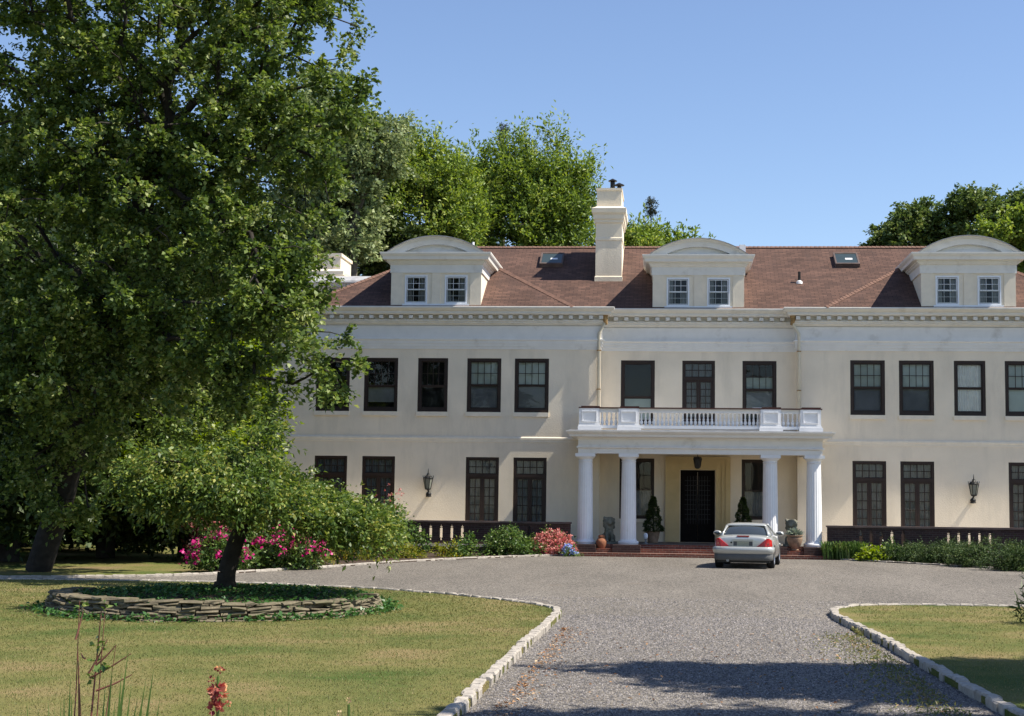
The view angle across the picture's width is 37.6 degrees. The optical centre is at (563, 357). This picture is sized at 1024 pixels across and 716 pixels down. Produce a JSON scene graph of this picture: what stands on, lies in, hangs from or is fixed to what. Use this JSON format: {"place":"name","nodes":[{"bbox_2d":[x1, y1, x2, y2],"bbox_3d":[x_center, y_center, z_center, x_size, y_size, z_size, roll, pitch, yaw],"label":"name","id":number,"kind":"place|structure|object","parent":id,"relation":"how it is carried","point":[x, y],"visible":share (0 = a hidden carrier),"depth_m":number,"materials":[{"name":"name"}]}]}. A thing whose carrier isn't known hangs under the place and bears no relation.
{"place":"outdoors","nodes":[
{"label":"outdoors","id":0,"kind":"place"},
{"bbox_2d":[0,540,211,575],"bbox_3d":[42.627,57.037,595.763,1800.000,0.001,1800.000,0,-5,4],"label":"ground","id":1,"kind":"structure","parent":0,"point":[82,561],"depth_m":41.01,"materials":[{"name":"green plant"}]},
{"bbox_2d":[0,124,82,406],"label":"woodland tree","id":2,"kind":"object","parent":1,"relation":"on","point":[1,128],"visible":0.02,"depth_m":45.35,"materials":[{"name":"green plant"}]},
{"bbox_2d":[0,215,139,565],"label":"woodland tree","id":3,"kind":"object","parent":1,"relation":"on","point":[12,531],"visible":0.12,"depth_m":40.21,"materials":[{"name":"green plant"}]},
{"bbox_2d":[1,107,214,546],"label":"woodland tree","id":4,"kind":"object","parent":1,"relation":"on","point":[51,234],"depth_m":53.23,"materials":[{"name":"green plant"}]},
{"bbox_2d":[10,129,234,331],"bbox_3d":[-17.903,-1.177,59.827,10.980,16.837,10.930,0,-5,4],"label":"woodland tree","id":5,"kind":"object","parent":1,"relation":"on","point":[124,134],"depth_m":60.37,"materials":[{"name":"green plant"}]},
{"bbox_2d":[8,214,239,558],"bbox_3d":[-13.545,0.678,44.686,8.079,10.976,8.219,3,-6,-22],"label":"woodland tree","id":6,"kind":"object","parent":1,"relation":"on","point":[105,547],"visible":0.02,"depth_m":43.61,"materials":[{"name":"green plant"}]},
{"bbox_2d":[20,517,267,553],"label":"distant woodland","id":7,"kind":"object","parent":1,"relation":"on","point":[140,550],"depth_m":49.32,"materials":[{"name":"green plant"}]},
{"bbox_2d":[60,310,294,561],"bbox_3d":[-11.274,2.213,45.571,7.293,8.292,6.903,0,-5,4],"label":"woodland tree","id":8,"kind":"object","parent":1,"relation":"on","point":[127,534],"visible":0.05,"depth_m":44.54,"materials":[{"name":"green plant"}]},
{"bbox_2d":[0,0,384,571],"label":"linden tree","id":9,"kind":"object","parent":1,"relation":"on","point":[66,318],"visible":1,"depth_m":33.41,"materials":[{"name":"green plant"}]},
{"bbox_2d":[96,322,303,494],"bbox_3d":[-11.378,2.367,45.225,7.110,7.314,8.727,0,-5,4],"label":"woodland tree","id":10,"kind":"object","parent":1,"relation":"on","point":[233,432],"visible":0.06,"depth_m":43.80,"materials":[{"name":"green plant"}]},
{"bbox_2d":[126,125,275,449],"bbox_3d":[-15.252,-1.408,63.426,9.650,18.014,9.947,0,-5,4],"label":"woodland tree","id":11,"kind":"object","parent":1,"relation":"on","point":[255,342],"depth_m":62.75,"materials":[{"name":"green plant"}]},
{"bbox_2d":[222,175,305,344],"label":"woodland tree","id":12,"kind":"object","parent":1,"relation":"on","point":[272,230],"visible":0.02,"depth_m":73.37,"materials":[{"name":"green plant"}]},
{"bbox_2d":[0,554,559,577],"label":"kerb","id":13,"kind":"structure","parent":1,"relation":"on","point":[143,575],"depth_m":36.22,"materials":[{"name":"stone"}]},
{"bbox_2d":[259,59,425,275],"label":"background tree","id":14,"kind":"object","parent":1,"relation":"on","point":[370,167],"visible":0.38,"depth_m":67.12,"materials":[{"name":"green plant"}]},
{"bbox_2d":[285,189,439,275],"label":"background tree","id":15,"kind":"object","parent":1,"relation":"on","point":[406,232],"visible":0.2,"depth_m":69.24,"materials":[{"name":"green plant"}]},
{"bbox_2d":[209,552,557,572],"bbox_3d":[-5.594,5.940,43.849,10.600,0.030,15.000,0,-5,4],"label":"planting bed","id":16,"kind":"object","parent":1,"relation":"on","point":[431,556],"visible":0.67,"depth_m":45.14,"materials":[{"name":"brown soil"}]},
{"bbox_2d":[180,517,234,562],"bbox_3d":[-9.938,4.850,42.504,2.114,1.846,1.815,0,-5,4],"label":"spirea","id":17,"kind":"object","parent":16,"relation":"on","point":[196,535],"visible":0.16,"depth_m":42.09,"materials":[{"name":"purple plant"}]},
{"bbox_2d":[179,526,268,571],"bbox_3d":[-8.570,4.773,38.040,1.836,1.220,1.882,-4,-7,39],"label":"peony bush","id":18,"kind":"object","parent":16,"relation":"on","point":[202,561],"visible":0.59,"depth_m":37.75,"materials":[{"name":"pink plant"}]},
{"bbox_2d":[224,519,281,568],"bbox_3d":[-8.138,4.847,39.549,1.924,1.356,1.711,0,-5,4],"label":"peony bush","id":19,"kind":"object","parent":16,"relation":"on","point":[253,537],"visible":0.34,"depth_m":39.20,"materials":[{"name":"green plant"}]},
{"bbox_2d":[250,524,332,570],"bbox_3d":[-7.193,4.828,39.447,2.538,1.398,2.136,0,-5,4],"label":"peony bush","id":20,"kind":"object","parent":16,"relation":"on","point":[297,560],"visible":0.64,"depth_m":38.95,"materials":[{"name":"green plant"}]},
{"bbox_2d":[312,549,340,564],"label":"golden shrub","id":21,"kind":"object","parent":16,"relation":"on","point":[326,560],"visible":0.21,"depth_m":41.21,"materials":[{"name":"green plant"}]},
{"bbox_2d":[324,545,374,560],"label":"golden shrub","id":22,"kind":"object","parent":16,"relation":"on","point":[345,556],"visible":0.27,"depth_m":44.44,"materials":[{"name":"green plant"}]},
{"bbox_2d":[354,483,419,555],"bbox_3d":[-5.543,5.138,47.743,2.141,2.317,1.736,0,-5,4],"label":"spirea","id":23,"kind":"object","parent":16,"relation":"on","point":[397,503],"visible":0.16,"depth_m":47.78,"materials":[{"name":"green plant"}]},
{"bbox_2d":[382,541,431,558],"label":"golden shrub","id":24,"kind":"object","parent":16,"relation":"on","point":[406,555],"visible":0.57,"depth_m":46.30,"materials":[{"name":"green plant"}]},
{"bbox_2d":[404,528,431,554],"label":"seedling","id":25,"kind":"object","parent":16,"relation":"on","point":[419,538],"visible":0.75,"depth_m":47.85,"materials":[{"name":"green plant"}]},
{"bbox_2d":[428,535,466,556],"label":"seedling","id":26,"kind":"object","parent":16,"relation":"on","point":[444,550],"visible":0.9,"depth_m":47.63,"materials":[{"name":"green plant"}]},
{"bbox_2d":[444,537,479,556],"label":"seedling","id":27,"kind":"object","parent":16,"relation":"on","point":[461,549],"visible":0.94,"depth_m":47.73,"materials":[{"name":"green plant"}]},
{"bbox_2d":[452,530,488,555],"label":"seedling","id":28,"kind":"object","parent":16,"relation":"on","point":[470,543],"visible":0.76,"depth_m":48.29,"materials":[{"name":"green plant"}]},
{"bbox_2d":[477,521,532,554],"bbox_3d":[-1.840,5.957,49.702,1.996,1.142,1.810,0,-5,4],"label":"rose bush","id":29,"kind":"object","parent":16,"relation":"on","point":[513,546],"visible":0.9,"depth_m":49.46,"materials":[{"name":"green plant"}]},
{"bbox_2d":[516,532,550,555],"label":"rose bush","id":30,"kind":"object","parent":16,"relation":"on","point":[531,543],"visible":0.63,"depth_m":49.78,"materials":[{"name":"green plant"}]},
{"bbox_2d":[522,524,578,555],"bbox_3d":[-0.417,6.149,50.510,2.032,1.134,1.754,0,-5,4],"label":"azalea","id":31,"kind":"object","parent":16,"relation":"on","point":[558,538],"visible":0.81,"depth_m":50.01,"materials":[{"name":"pink plant"}]},
{"bbox_2d":[555,543,583,556],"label":"hydrangea","id":32,"kind":"object","parent":16,"relation":"on","point":[570,551],"visible":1,"depth_m":49.68,"materials":[{"name":"blue plant"}]},
{"bbox_2d":[286,520,571,553],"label":"balustrade wall","id":33,"kind":"structure","parent":1,"relation":"on","point":[483,528],"depth_m":50.97,"materials":[{"name":"brick"}]},
{"bbox_2d":[358,111,508,274],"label":"background tree","id":34,"kind":"object","parent":1,"relation":"on","point":[441,197],"visible":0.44,"depth_m":71.26,"materials":[{"name":"green plant"}]},
{"bbox_2d":[496,122,509,245],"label":"spindly conifer","id":35,"kind":"object","parent":1,"relation":"on","point":[501,128],"visible":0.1,"depth_m":80.87,"materials":[{"name":"green plant"}]},
{"bbox_2d":[467,100,612,245],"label":"background tree","id":36,"kind":"object","parent":1,"relation":"on","point":[554,203],"visible":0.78,"depth_m":74.00,"materials":[{"name":"green plant"}]},
{"bbox_2d":[268,179,1023,559],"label":"mansion","id":37,"kind":"structure","parent":1,"relation":"on","point":[696,387],"depth_m":54.14,"materials":[{"name":"paint"}]},
{"bbox_2d":[314,456,346,491],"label":"french window","id":38,"kind":"structure","parent":37,"relation":"in","point":[335,466],"depth_m":54.58,"materials":[{"name":"brown paint"}]},
{"bbox_2d":[314,358,349,414],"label":"window","id":39,"kind":"structure","parent":37,"relation":"in","point":[345,375],"depth_m":54.84,"materials":[{"name":"black glass"}]},
{"bbox_2d":[361,456,394,509],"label":"french window","id":40,"kind":"structure","parent":37,"relation":"in","point":[377,471],"depth_m":54.44,"materials":[{"name":"black glass"}]},
{"bbox_2d":[362,358,397,415],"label":"window","id":41,"kind":"structure","parent":37,"relation":"in","point":[380,383],"depth_m":54.80,"materials":[{"name":"black glass"}]},
{"bbox_2d":[423,469,433,496],"bbox_3d":[-4.838,4.474,53.958,0.404,1.030,0.473,0,-5,4],"label":"wall lantern","id":42,"kind":"object","parent":37,"relation":"attached to","point":[428,479],"depth_m":53.84,"materials":[{"name":"black metal"}]},
{"bbox_2d":[416,358,447,415],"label":"window","id":43,"kind":"structure","parent":37,"relation":"in","point":[432,372],"depth_m":54.69,"materials":[{"name":"black glass"}]},
{"bbox_2d":[465,457,498,520],"bbox_3d":[-2.907,5.046,54.230,1.200,2.925,0.420,0,-5,4],"label":"french window","id":44,"kind":"structure","parent":37,"relation":"in","point":[482,473],"depth_m":54.16,"materials":[{"name":"brown paint"}]},
{"bbox_2d":[465,358,500,415],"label":"window","id":45,"kind":"structure","parent":37,"relation":"in","point":[483,374],"depth_m":54.52,"materials":[{"name":"black glass"}]},
{"bbox_2d":[513,458,546,539],"bbox_3d":[-1.191,5.055,54.107,1.200,2.925,0.420,0,-5,4],"label":"french window","id":46,"kind":"structure","parent":37,"relation":"in","point":[529,474],"depth_m":54.03,"materials":[{"name":"brown paint"}]},
{"bbox_2d":[513,359,548,416],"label":"window","id":47,"kind":"structure","parent":37,"relation":"in","point":[531,396],"depth_m":54.39,"materials":[{"name":"black glass"}]},
{"bbox_2d":[596,534,606,547],"bbox_3d":[1.289,6.167,50.615,0.380,0.460,0.380,0,-5,4],"label":"terracotta pot","id":48,"kind":"object","parent":37,"relation":"on","point":[601,541],"visible":1,"depth_m":50.49,"materials":[{"name":"orange ceramic"}]},
{"bbox_2d":[603,516,616,543],"bbox_3d":[1.553,5.879,51.428,0.514,0.919,0.720,1,-5,-8],"label":"lion statue","id":49,"kind":"object","parent":37,"relation":"on","point":[608,525],"visible":0.84,"depth_m":51.23,"materials":[{"name":"stone"}]},
{"bbox_2d":[618,458,654,521],"bbox_3d":[2.661,4.776,54.325,1.330,2.290,0.490,0,-5,4],"label":"window","id":50,"kind":"structure","parent":37,"relation":"in","point":[644,466],"depth_m":54.28,"materials":[{"name":"brown paint"}]},
{"bbox_2d":[621,360,654,423],"bbox_3d":[2.714,1.359,54.677,1.230,2.520,0.410,0,-5,4],"label":"window","id":51,"kind":"structure","parent":37,"relation":"in","point":[637,376],"depth_m":54.64,"materials":[{"name":"grey glass"}]},
{"bbox_2d":[641,496,664,542],"bbox_3d":[3.179,5.662,52.922,0.848,1.669,0.836,0,-5,4],"label":"potted topiary","id":52,"kind":"object","parent":37,"relation":"on","point":[653,535],"visible":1,"depth_m":52.75,"materials":[{"name":"plant"}]},
{"bbox_2d":[680,470,714,541],"bbox_3d":[4.830,5.325,54.065,1.236,2.576,0.138,0,-5,4],"label":"door","id":53,"kind":"structure","parent":37,"relation":"in","point":[694,484],"depth_m":54.07,"materials":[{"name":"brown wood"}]},
{"bbox_2d":[682,361,714,424],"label":"french window","id":54,"kind":"structure","parent":37,"relation":"in","point":[698,377],"depth_m":54.42,"materials":[{"name":"black glass"}]},
{"bbox_2d":[733,497,751,522],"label":"potted topiary","id":55,"kind":"object","parent":37,"relation":"on","point":[742,503],"visible":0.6,"depth_m":52.62,"materials":[{"name":"plant"}]},
{"bbox_2d":[742,459,762,522],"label":"window","id":56,"kind":"structure","parent":37,"relation":"in","point":[752,470],"depth_m":54.01,"materials":[{"name":"brown paint"}]},
{"bbox_2d":[742,361,776,424],"bbox_3d":[7.084,1.282,54.371,1.220,2.320,0.410,0,-5,4],"label":"window","id":57,"kind":"structure","parent":37,"relation":"in","point":[758,377],"depth_m":54.33,"materials":[{"name":"grey glass"}]},
{"bbox_2d":[783,519,797,545],"bbox_3d":[7.748,5.911,50.982,0.514,0.919,0.720,-1,-5,18],"label":"lion statue","id":58,"kind":"object","parent":37,"relation":"on","point":[791,523],"visible":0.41,"depth_m":50.81,"materials":[{"name":"stone"}]},
{"bbox_2d":[785,528,803,550],"bbox_3d":[7.719,6.018,50.173,0.672,0.826,0.650,5,-7,-41],"label":"clay urn","id":59,"kind":"object","parent":37,"relation":"on","point":[794,536],"visible":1,"depth_m":50.03,"materials":[{"name":"brown ceramic"}]},
{"bbox_2d":[850,360,885,419],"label":"window","id":60,"kind":"structure","parent":37,"relation":"in","point":[867,377],"depth_m":53.53,"materials":[{"name":"grey glass"}]},
{"bbox_2d":[852,461,886,543],"bbox_3d":[10.818,5.116,53.241,1.180,2.925,0.420,0,-5,4],"label":"french window","id":61,"kind":"structure","parent":37,"relation":"in","point":[869,477],"depth_m":53.16,"materials":[{"name":"brown paint"}]},
{"bbox_2d":[898,361,934,419],"bbox_3d":[12.517,1.153,53.453,1.260,2.105,0.485,0,-5,4],"label":"window","id":62,"kind":"structure","parent":37,"relation":"in","point":[916,378],"depth_m":53.41,"materials":[{"name":"grey glass"}]},
{"bbox_2d":[900,461,934,543],"bbox_3d":[12.483,5.124,53.121,1.180,2.925,0.420,0,-5,4],"label":"french window","id":63,"kind":"structure","parent":37,"relation":"in","point":[916,478],"depth_m":53.05,"materials":[{"name":"brown paint"}]},
{"bbox_2d":[954,361,986,419],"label":"window","id":64,"kind":"structure","parent":37,"relation":"in","point":[969,376],"depth_m":53.27,"materials":[{"name":"grey glass"}]},
{"bbox_2d":[968,474,978,502],"bbox_3d":[14.342,4.572,52.577,0.404,1.030,0.473,0,-5,4],"label":"wall lantern","id":65,"kind":"object","parent":37,"relation":"attached to","point":[973,484],"depth_m":52.47,"materials":[{"name":"black metal"}]},
{"bbox_2d":[1005,361,1023,420],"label":"window","id":66,"kind":"structure","parent":37,"relation":"in","point":[1014,370],"depth_m":53.16,"materials":[{"name":"black glass"}]},
{"bbox_2d":[1009,462,1023,527],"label":"french window","id":67,"kind":"structure","parent":37,"relation":"in","point":[1016,470],"depth_m":52.80,"materials":[{"name":"brown paint"}]},
{"bbox_2d":[586,202,715,245],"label":"background tree","id":68,"kind":"object","parent":1,"relation":"on","point":[643,235],"visible":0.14,"depth_m":79.63,"materials":[{"name":"green plant"}]},
{"bbox_2d":[642,196,661,229],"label":"spindly conifer","id":69,"kind":"object","parent":1,"relation":"on","point":[651,212],"visible":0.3,"depth_m":84.87,"materials":[{"name":"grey plant"}]},
{"bbox_2d":[857,194,949,245],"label":"background tree","id":70,"kind":"object","parent":1,"relation":"on","point":[913,224],"visible":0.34,"depth_m":76.43,"materials":[{"name":"green plant"}]},
{"bbox_2d":[834,558,1007,569],"bbox_3d":[19.640,6.069,42.031,22.800,0.030,15.000,0,-5,4],"label":"planting bed","id":71,"kind":"object","parent":1,"relation":"on","point":[912,563],"visible":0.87,"depth_m":47.41,"materials":[{"name":"brown soil"}]},
{"bbox_2d":[819,541,869,559],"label":"daylily clump","id":72,"kind":"object","parent":71,"relation":"on","point":[842,551],"visible":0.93,"depth_m":49.24,"materials":[{"name":"green plant"}]},
{"bbox_2d":[853,542,891,561],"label":"hosta","id":73,"kind":"object","parent":71,"relation":"on","point":[866,550],"visible":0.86,"depth_m":48.57,"materials":[{"name":"green plant"}]},
{"bbox_2d":[862,544,911,560],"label":"juniper","id":74,"kind":"object","parent":71,"relation":"on","point":[889,558],"visible":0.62,"depth_m":48.49,"materials":[{"name":"green plant"}]},
{"bbox_2d":[876,535,914,560],"bbox_3d":[10.884,6.184,48.846,1.606,0.832,1.298,0,-5,4],"label":"shrub","id":75,"kind":"object","parent":71,"relation":"on","point":[885,543],"visible":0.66,"depth_m":48.72,"materials":[{"name":"green plant"}]},
{"bbox_2d":[883,537,935,561],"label":"juniper","id":76,"kind":"object","parent":71,"relation":"on","point":[913,545],"visible":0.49,"depth_m":48.46,"materials":[{"name":"green plant"}]},
{"bbox_2d":[904,533,986,563],"bbox_3d":[12.150,5.986,47.202,2.065,0.959,2.438,5,-7,-42],"label":"juniper","id":77,"kind":"object","parent":71,"relation":"on","point":[930,555],"visible":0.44,"depth_m":47.13,"materials":[{"name":"green plant"}]},
{"bbox_2d":[938,534,1016,567],"bbox_3d":[12.585,5.801,45.411,2.748,1.010,2.003,0,-5,4],"label":"juniper","id":78,"kind":"object","parent":71,"relation":"on","point":[964,558],"visible":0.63,"depth_m":45.18,"materials":[{"name":"green plant"}]},
{"bbox_2d":[969,535,1023,571],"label":"juniper","id":79,"kind":"object","parent":71,"relation":"on","point":[1013,560],"visible":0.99,"depth_m":43.10,"materials":[{"name":"green plant"}]},
{"bbox_2d":[826,525,1023,559],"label":"balustrade wall","id":80,"kind":"structure","parent":1,"relation":"on","point":[837,533],"depth_m":49.91,"materials":[{"name":"brick"}]},
{"bbox_2d":[841,559,1011,568],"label":"kerb","id":81,"kind":"structure","parent":1,"relation":"on","point":[911,562],"depth_m":46.76,"materials":[{"name":"stone"}]},
{"bbox_2d":[930,181,1023,270],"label":"background tree","id":82,"kind":"object","parent":1,"relation":"on","point":[963,206],"visible":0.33,"depth_m":74.80,"materials":[{"name":"green plant"}]},
{"bbox_2d":[965,199,1023,272],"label":"background tree","id":83,"kind":"object","parent":1,"relation":"on","point":[1009,228],"visible":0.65,"depth_m":68.78,"materials":[{"name":"green plant"}]},
{"bbox_2d":[0,578,561,715],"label":"lawn","id":84,"kind":"structure","parent":0,"point":[372,682],"depth_m":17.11,"materials":[{"name":"green plant"}]},
{"bbox_2d":[27,655,159,715],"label":"iris leaves","id":85,"kind":"object","parent":84,"relation":"on","point":[119,711],"visible":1,"depth_m":6.45,"materials":[{"name":"green plant"}]},
{"bbox_2d":[69,599,131,715],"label":"rose canes","id":86,"kind":"object","parent":84,"relation":"on","point":[98,668],"visible":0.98,"depth_m":7.08,"materials":[{"name":"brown plant"}]},
{"bbox_2d":[43,586,382,621],"bbox_3d":[-5.746,4.007,24.945,5.565,0.364,5.528,0,-5,4],"label":"stone planter","id":87,"kind":"object","parent":84,"relation":"on","point":[212,609],"visible":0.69,"depth_m":22.70,"materials":[{"name":"grey stone"}]},
{"bbox_2d":[19,582,406,623],"bbox_3d":[-5.705,3.983,24.923,6.147,0.472,6.212,0,-5,4],"label":"ground ivy","id":88,"kind":"object","parent":87,"relation":"in","point":[245,588],"visible":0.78,"depth_m":24.17,"materials":[{"name":"green plant"}]},
{"bbox_2d":[92,410,416,589],"bbox_3d":[-4.977,2.424,25.285,5.241,3.105,4.923,0,-5,4],"label":"weeping tree","id":89,"kind":"object","parent":87,"relation":"in","point":[241,487],"visible":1,"depth_m":24.06,"materials":[{"name":"green plant"}]},
{"bbox_2d":[206,666,230,715],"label":"bearded iris","id":90,"kind":"object","parent":84,"relation":"on","point":[215,696],"visible":1,"depth_m":6.41,"materials":[{"name":"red plant"}]},
{"bbox_2d":[336,697,350,715],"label":"bearded iris","id":91,"kind":"object","parent":84,"relation":"on","point":[348,713],"visible":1,"depth_m":6.37,"materials":[{"name":"green plant"}]},
{"bbox_2d":[317,537,342,559],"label":"dark shrub","id":92,"kind":"object","parent":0,"point":[335,554],"visible":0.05,"depth_m":44.47,"materials":[{"name":"green plant"}]},
{"bbox_2d":[358,547,401,558],"bbox_3d":[-5.797,5.620,45.656,1.730,0.985,1.511,-2,-6,31],"label":"barberry","id":93,"kind":"object","parent":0,"point":[379,554],"visible":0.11,"depth_m":45.42,"materials":[{"name":"green plant"}]},
{"bbox_2d":[323,542,554,547],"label":"terrace floor","id":94,"kind":"structure","parent":0,"point":[454,545],"depth_m":50.95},
{"bbox_2d":[0,0,1023,304],"label":"sky","id":95,"kind":"structure","parent":0,"point":[748,122],"materials":[{"name":"blue"}]},
{"bbox_2d":[3,556,1023,715],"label":"driveway","id":96,"kind":"structure","parent":0,"point":[706,580],"depth_m":29.71,"materials":[{"name":"grey gravel"}]},
{"bbox_2d":[0,578,560,715],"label":"kerb","id":97,"kind":"structure","parent":96,"relation":"on","point":[492,674],"depth_m":19.18,"materials":[{"name":"stone"}]},
{"bbox_2d":[488,627,958,715],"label":"leaf litter","id":98,"kind":"object","parent":96,"relation":"on","point":[525,685],"visible":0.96,"depth_m":16.57,"materials":[{"name":"brown plant"}]},
{"bbox_2d":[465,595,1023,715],"bbox_3d":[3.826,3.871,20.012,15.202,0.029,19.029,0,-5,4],"label":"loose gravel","id":99,"kind":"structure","parent":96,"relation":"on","point":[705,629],"depth_m":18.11,"materials":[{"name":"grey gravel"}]},
{"bbox_2d":[713,522,783,567],"bbox_3d":[5.453,5.484,44.324,2.080,1.282,4.024,0,-5,12],"label":"silver roadster","id":100,"kind":"object","parent":96,"relation":"on","point":[743,542],"visible":1,"depth_m":42.60,"materials":[{"name":"paint"}]},
{"bbox_2d":[784,626,972,715],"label":"weeds","id":101,"kind":"object","parent":96,"relation":"on","point":[877,653],"visible":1,"depth_m":16.77,"materials":[{"name":"green plant"}]},
{"bbox_2d":[830,603,1023,715],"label":"kerb","id":102,"kind":"structure","parent":96,"relation":"on","point":[996,703],"depth_m":18.03,"materials":[{"name":"stone"}]},
{"bbox_2d":[643,533,647,543],"bbox_3d":[2.843,6.220,51.878,0.160,0.360,0.160,0,-5,4],"label":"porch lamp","id":103,"kind":"object","parent":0,"point":[645,535],"visible":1,"depth_m":51.83,"materials":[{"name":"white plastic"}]},
{"bbox_2d":[838,604,1023,715],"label":"lawn","id":104,"kind":"structure","parent":0,"point":[851,614],"depth_m":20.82,"materials":[{"name":"green plant"}]},
{"bbox_2d":[1007,577,1023,623],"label":"yucca shrub","id":105,"kind":"object","parent":104,"relation":"on","point":[1018,607],"visible":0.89,"depth_m":23.81,"materials":[{"name":"green plant"}]}
]}

